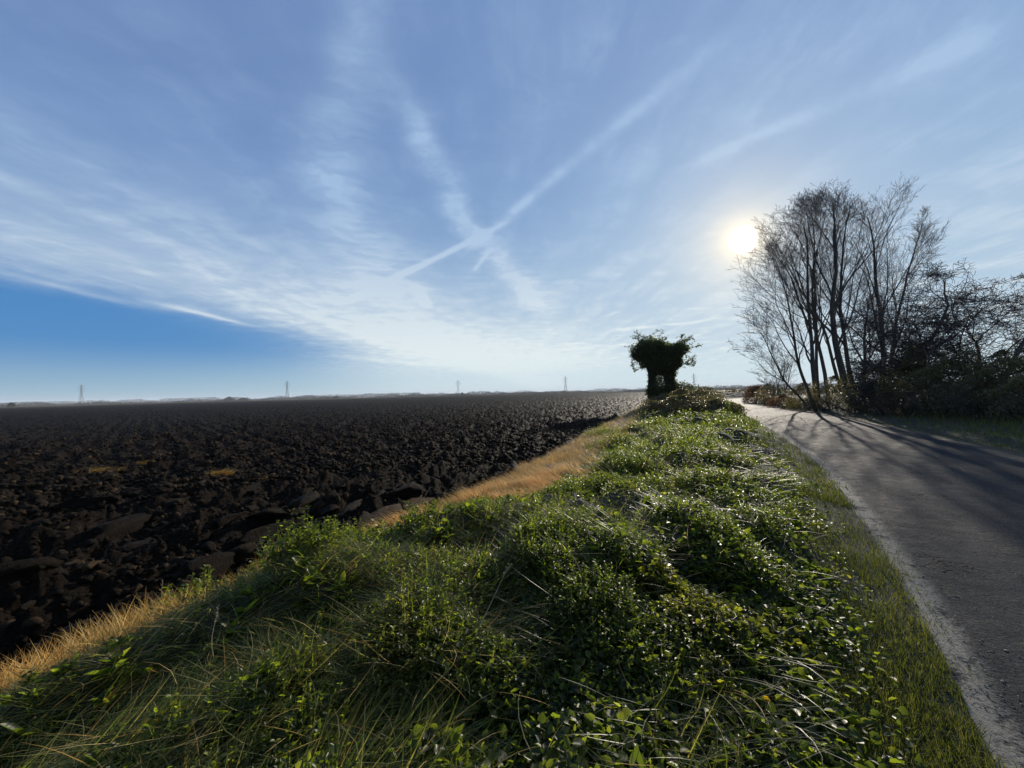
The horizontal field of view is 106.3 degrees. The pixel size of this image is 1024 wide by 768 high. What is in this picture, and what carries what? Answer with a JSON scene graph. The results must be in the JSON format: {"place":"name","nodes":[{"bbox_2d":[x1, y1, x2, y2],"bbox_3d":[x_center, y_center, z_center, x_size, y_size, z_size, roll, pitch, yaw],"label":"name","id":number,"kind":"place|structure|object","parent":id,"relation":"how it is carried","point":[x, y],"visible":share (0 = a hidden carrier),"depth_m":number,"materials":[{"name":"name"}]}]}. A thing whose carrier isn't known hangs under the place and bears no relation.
{"place":"outdoors","nodes":[
{"label":"outdoors","id":0,"kind":"place"},
{"bbox_2d":[0,390,730,684],"bbox_3d":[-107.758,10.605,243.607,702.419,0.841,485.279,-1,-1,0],"label":"ploughed field","id":1,"kind":"structure","parent":0,"point":[39,591],"depth_m":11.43,"materials":[{"name":"soil"}]},
{"bbox_2d":[76,466,141,472],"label":"straw clump","id":2,"kind":"object","parent":1,"relation":"on","point":[100,469],"visible":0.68,"depth_m":10.64,"materials":[{"name":"brown plant"}]},
{"bbox_2d":[205,468,236,476],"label":"straw clump","id":3,"kind":"object","parent":1,"relation":"on","point":[223,472],"visible":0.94,"depth_m":9.65,"materials":[{"name":"brown plant"}]},
{"bbox_2d":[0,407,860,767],"bbox_3d":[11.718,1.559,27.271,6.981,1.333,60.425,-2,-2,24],"label":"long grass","id":4,"kind":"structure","parent":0,"point":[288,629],"depth_m":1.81,"materials":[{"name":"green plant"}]},
{"bbox_2d":[0,392,988,767],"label":"grass verge","id":5,"kind":"object","parent":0,"point":[850,512],"depth_m":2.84,"materials":[{"name":"green plant"}]},
{"bbox_2d":[211,603,220,674],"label":"dead stalk","id":6,"kind":"object","parent":5,"relation":"on","point":[217,616],"visible":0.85,"depth_m":2.02,"materials":[{"name":"brown"}]},
{"bbox_2d":[0,398,927,767],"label":"leafy weeds","id":7,"kind":"object","parent":5,"relation":"on","point":[752,634],"visible":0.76,"depth_m":2.03,"materials":[{"name":"green plant"}]},
{"bbox_2d":[474,563,511,637],"bbox_3d":[-0.105,1.210,2.087,0.029,0.355,0.350,-3,-2,39],"label":"dead stalk","id":8,"kind":"object","parent":5,"relation":"on","point":[492,599],"visible":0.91,"depth_m":2.06,"materials":[{"name":"brown"}]},
{"bbox_2d":[633,400,668,414],"bbox_3d":[7.084,1.254,19.449,1.901,0.924,2.278,-2,-2,26],"label":"bramble mound","id":9,"kind":"object","parent":5,"relation":"on","point":[650,405],"visible":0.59,"depth_m":19.14,"materials":[{"name":"green plant"}]},
{"bbox_2d":[643,393,673,402],"bbox_3d":[10.255,1.038,26.045,2.781,0.893,2.414,-1,-1,0],"label":"bramble mound","id":10,"kind":"object","parent":5,"relation":"on","point":[662,396],"visible":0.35,"depth_m":25.74,"materials":[{"name":"green plant"}]},
{"bbox_2d":[624,329,705,398],"bbox_3d":[14.323,-1.798,36.103,7.266,6.859,3.596,-1,-1,0],"label":"ivy tree","id":11,"kind":"object","parent":5,"relation":"on","point":[659,359],"visible":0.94,"depth_m":35.53,"materials":[{"name":"green plant"}]},
{"bbox_2d":[669,387,690,394],"bbox_3d":[13.620,0.924,31.034,2.962,1.355,2.410,-1,-1,0],"label":"bramble mound","id":12,"kind":"object","parent":5,"relation":"on","point":[681,391],"visible":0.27,"depth_m":30.68,"materials":[{"name":"green plant"}]},
{"bbox_2d":[649,394,713,415],"bbox_3d":[8.269,1.037,18.430,3.094,1.102,2.673,-1,-1,0],"label":"bramble mound","id":13,"kind":"object","parent":5,"relation":"on","point":[677,401],"visible":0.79,"depth_m":18.06,"materials":[{"name":"green plant"}]},
{"bbox_2d":[683,390,731,401],"bbox_3d":[12.341,0.989,24.912,4.092,1.365,3.043,-1,-1,0],"label":"bramble mound","id":14,"kind":"object","parent":5,"relation":"on","point":[700,392],"visible":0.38,"depth_m":24.75,"materials":[{"name":"green plant"}]},
{"bbox_2d":[690,386,724,397],"bbox_3d":[20.291,0.943,39.992,4.272,1.418,3.263,-1,-1,0],"label":"bramble mound","id":15,"kind":"object","parent":5,"relation":"on","point":[709,388],"visible":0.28,"depth_m":39.74,"materials":[{"name":"green plant"}]},
{"bbox_2d":[690,398,749,414],"bbox_3d":[9.876,1.111,18.425,2.913,0.921,2.453,-1,-1,0],"label":"bramble mound","id":16,"kind":"object","parent":5,"relation":"on","point":[714,403],"visible":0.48,"depth_m":17.92,"materials":[{"name":"green plant"}]},
{"bbox_2d":[762,696,769,718],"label":"dandelion","id":17,"kind":"object","parent":5,"relation":"on","point":[766,699],"visible":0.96,"depth_m":1.64,"materials":[{"name":"yellow plant"}]},
{"bbox_2d":[731,397,1023,767],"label":"short grass","id":18,"kind":"structure","parent":5,"relation":"on","point":[896,702],"depth_m":2.23,"materials":[{"name":"green plant"}]},
{"bbox_2d":[0,384,1009,407],"bbox_3d":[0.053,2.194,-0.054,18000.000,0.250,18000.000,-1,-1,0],"label":"ground","id":19,"kind":"structure","parent":0,"point":[788,389],"depth_m":620.38,"materials":[{"name":"brown soil"}]},
{"bbox_2d":[6,402,16,406],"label":"distant tree","id":20,"kind":"object","parent":19,"relation":"on","point":[10,404],"visible":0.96,"depth_m":519.00,"materials":[{"name":"grey plant"}]},
{"bbox_2d":[77,384,84,402],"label":"electricity pylon","id":21,"kind":"object","parent":19,"relation":"on","point":[81,393],"visible":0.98,"depth_m":959.67,"materials":[{"name":"grey metal"}]},
{"bbox_2d":[285,382,289,399],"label":"electricity pylon","id":22,"kind":"object","parent":19,"relation":"on","point":[286,390],"visible":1,"depth_m":999.25,"materials":[{"name":"grey metal"}]},
{"bbox_2d":[0,383,857,406],"bbox_3d":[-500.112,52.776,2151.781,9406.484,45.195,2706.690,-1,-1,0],"label":"woodland","id":23,"kind":"object","parent":19,"relation":"on","point":[216,399],"visible":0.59,"depth_m":1553.48,"materials":[{"name":"plant"}]},
{"bbox_2d":[719,388,743,392],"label":"hedge bush","id":24,"kind":"object","parent":19,"relation":"on","point":[728,390],"visible":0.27,"depth_m":94.82,"materials":[{"name":"green plant"}]},
{"bbox_2d":[0,0,1023,403],"label":"sky","id":25,"kind":"structure","parent":0,"point":[223,199],"materials":[{"name":"blue"}]},
{"bbox_2d":[727,394,1023,767],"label":"road","id":26,"kind":"structure","parent":0,"point":[949,510],"depth_m":4.39,"materials":[{"name":"grey asphalt"}]},
{"bbox_2d":[742,403,1023,732],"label":"grit","id":27,"kind":"object","parent":26,"relation":"on","point":[987,695],"visible":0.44,"depth_m":2.37,"materials":[{"name":"grey gravel"}]},
{"bbox_2d":[758,395,1023,451],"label":"verge","id":28,"kind":"structure","parent":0,"point":[920,427],"depth_m":14.06,"materials":[{"name":"green plant"}]},
{"bbox_2d":[741,384,769,402],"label":"bracken clump","id":29,"kind":"object","parent":28,"relation":"on","point":[752,390],"visible":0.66,"depth_m":41.83,"materials":[{"name":"brown plant"}]},
{"bbox_2d":[750,383,787,404],"bbox_3d":[25.193,1.028,37.418,4.282,2.347,3.170,-1,-1,0],"label":"bramble bush","id":30,"kind":"object","parent":28,"relation":"on","point":[763,388],"visible":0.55,"depth_m":37.38,"materials":[{"name":"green plant"}]},
{"bbox_2d":[759,397,780,405],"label":"bramble bush","id":31,"kind":"object","parent":28,"relation":"on","point":[765,400],"visible":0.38,"depth_m":34.92,"materials":[{"name":"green plant"}]},
{"bbox_2d":[752,348,809,397],"bbox_3d":[27.089,-0.744,38.567,5.224,5.610,4.990,-2,-2,34],"label":"bare shrub","id":32,"kind":"object","parent":28,"relation":"on","point":[780,377],"visible":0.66,"depth_m":38.14,"materials":[{"name":"brown plant"}]},
{"bbox_2d":[766,394,796,407],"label":"bracken clump","id":33,"kind":"object","parent":28,"relation":"on","point":[776,398],"visible":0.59,"depth_m":31.41,"materials":[{"name":"brown plant"}]},
{"bbox_2d":[728,192,861,407],"bbox_3d":[20.813,-6.192,28.830,8.419,16.460,10.042,-2,-2,30],"label":"bare tree","id":34,"kind":"object","parent":28,"relation":"on","point":[812,359],"visible":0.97,"depth_m":27.41,"materials":[{"name":"brown plant"}]},
{"bbox_2d":[785,398,805,409],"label":"olive shrub","id":35,"kind":"object","parent":28,"relation":"on","point":[794,402],"visible":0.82,"depth_m":27.91,"materials":[{"name":"green plant"}]},
{"bbox_2d":[779,383,827,409],"bbox_3d":[21.701,1.101,28.560,3.707,2.462,2.868,-1,-2,-20],"label":"bramble bush","id":36,"kind":"object","parent":28,"relation":"on","point":[801,386],"visible":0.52,"depth_m":28.38,"materials":[{"name":"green plant"}]},
{"bbox_2d":[748,188,898,403],"bbox_3d":[24.079,-6.703,30.094,8.959,16.946,6.954,-1,-1,0],"label":"bare tree","id":37,"kind":"object","parent":28,"relation":"on","point":[819,347],"visible":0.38,"depth_m":30.10,"materials":[{"name":"brown plant"}]},
{"bbox_2d":[758,177,910,402],"bbox_3d":[23.003,-6.440,27.798,8.020,16.217,9.215,0,-2,-37],"label":"bare tree","id":38,"kind":"object","parent":28,"relation":"on","point":[835,306],"visible":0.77,"depth_m":27.35,"materials":[{"name":"brown plant"}]},
{"bbox_2d":[800,375,871,410],"bbox_3d":[21.584,0.618,25.494,4.405,2.482,3.238,-2,-2,27],"label":"bramble bush","id":39,"kind":"object","parent":28,"relation":"on","point":[824,400],"visible":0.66,"depth_m":25.44,"materials":[{"name":"green plant"}]},
{"bbox_2d":[809,238,904,371],"bbox_3d":[26.334,-4.793,29.408,5.606,12.697,4.948,-2,-2,37],"label":"bare tree","id":40,"kind":"object","parent":28,"relation":"on","point":[862,290],"visible":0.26,"depth_m":29.32,"materials":[{"name":"brown plant"}]},
{"bbox_2d":[831,365,912,412],"bbox_3d":[20.922,0.376,21.933,4.926,2.995,3.652,-1,-1,0],"label":"bramble bush","id":41,"kind":"object","parent":28,"relation":"on","point":[847,400],"visible":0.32,"depth_m":22.18,"materials":[{"name":"green plant"}]},
{"bbox_2d":[823,171,947,386],"bbox_3d":[26.784,-6.375,26.909,6.279,15.715,8.090,-1,-1,0],"label":"bare tree","id":42,"kind":"object","parent":28,"relation":"on","point":[920,236],"visible":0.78,"depth_m":26.64,"materials":[{"name":"brown plant"}]},
{"bbox_2d":[864,345,957,415],"bbox_3d":[20.039,0.083,19.118,4.337,4.027,4.088,-2,-2,31],"label":"bramble bush","id":43,"kind":"object","parent":28,"relation":"on","point":[881,405],"visible":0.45,"depth_m":18.91,"materials":[{"name":"green plant"}]},
{"bbox_2d":[829,257,1019,414],"bbox_3d":[21.405,-1.794,21.096,6.534,9.792,7.367,-1,-1,0],"label":"hawthorn tree","id":44,"kind":"object","parent":28,"relation":"on","point":[869,363],"visible":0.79,"depth_m":20.35,"materials":[{"name":"brown plant"}]},
{"bbox_2d":[875,272,1023,393],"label":"hawthorn tree","id":45,"kind":"object","parent":28,"relation":"on","point":[1018,350],"visible":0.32,"depth_m":19.22,"materials":[{"name":"brown plant"}]},
{"bbox_2d":[890,347,1009,414],"bbox_3d":[19.773,0.104,16.949,5.060,3.431,3.950,-1,-1,0],"label":"bramble bush","id":46,"kind":"object","parent":28,"relation":"on","point":[954,364],"visible":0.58,"depth_m":16.93,"materials":[{"name":"green plant"}]},
{"bbox_2d":[927,349,1023,418],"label":"bramble bush","id":47,"kind":"object","parent":28,"relation":"on","point":[1000,370],"visible":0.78,"depth_m":14.99,"materials":[{"name":"green plant"}]},
{"bbox_2d":[973,371,1023,420],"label":"bramble bush","id":48,"kind":"object","parent":28,"relation":"on","point":[1020,410],"visible":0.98,"depth_m":13.57,"materials":[{"name":"green plant"}]}
]}

